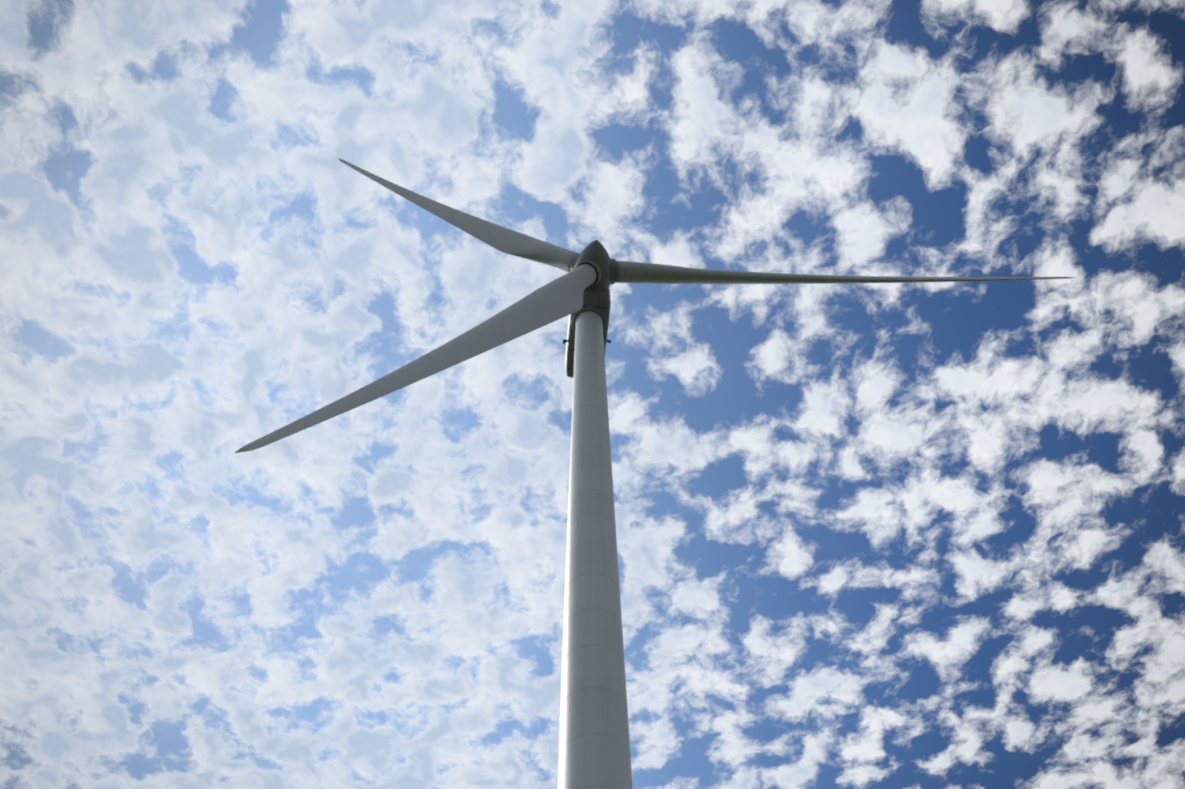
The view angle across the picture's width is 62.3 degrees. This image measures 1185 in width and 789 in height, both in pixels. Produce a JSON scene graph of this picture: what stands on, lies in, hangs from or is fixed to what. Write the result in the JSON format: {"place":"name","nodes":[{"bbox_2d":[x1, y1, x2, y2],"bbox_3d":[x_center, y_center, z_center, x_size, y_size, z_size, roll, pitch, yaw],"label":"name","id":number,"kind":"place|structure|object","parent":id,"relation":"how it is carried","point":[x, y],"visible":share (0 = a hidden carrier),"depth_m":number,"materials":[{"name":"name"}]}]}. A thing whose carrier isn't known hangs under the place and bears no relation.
{"place":"outdoors","nodes":[
{"label":"outdoors","id":0,"kind":"place"},
{"bbox_2d":[0,0,1184,788],"label":"sky","id":1,"kind":"structure","parent":0,"point":[917,535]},
{"label":"ground","id":2,"kind":"structure","parent":0,"visible":0},
{"bbox_2d":[557,311,632,788],"bbox_3d":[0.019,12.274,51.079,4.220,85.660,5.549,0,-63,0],"label":"tower","id":3,"kind":"structure","parent":2,"relation":"on","point":[594,746],"depth_m":51.82,"materials":[{"name":"metal"}]},
{"bbox_2d":[563,289,610,377],"bbox_3d":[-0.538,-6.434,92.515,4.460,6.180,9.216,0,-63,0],"label":"nacelle","id":4,"kind":"object","parent":3,"relation":"on","point":[599,302],"visible":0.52,"depth_m":88.98,"materials":[{"name":"paint"}]},
{"bbox_2d":[570,240,616,290],"bbox_3d":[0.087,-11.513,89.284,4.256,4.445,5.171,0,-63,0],"label":"rotor hub","id":5,"kind":"object","parent":4,"relation":"attached to","point":[597,258],"visible":0.77,"depth_m":88.17,"materials":[{"name":"paint"}]},
{"bbox_2d":[235,264,596,452],"bbox_3d":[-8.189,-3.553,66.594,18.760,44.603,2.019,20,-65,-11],"label":"blade","id":6,"kind":"object","parent":5,"relation":"attached to","point":[554,300],"visible":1,"depth_m":66.22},
{"bbox_2d":[339,158,578,272],"bbox_3d":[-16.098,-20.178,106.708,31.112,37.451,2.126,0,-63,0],"label":"blade","id":7,"kind":"object","parent":5,"relation":"attached to","point":[508,241],"visible":0.94,"depth_m":98.37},
{"bbox_2d":[615,261,1076,283],"bbox_3d":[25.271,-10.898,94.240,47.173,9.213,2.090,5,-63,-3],"label":"blade","id":8,"kind":"object","parent":5,"relation":"attached to","point":[634,272],"visible":1,"depth_m":91.28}
]}

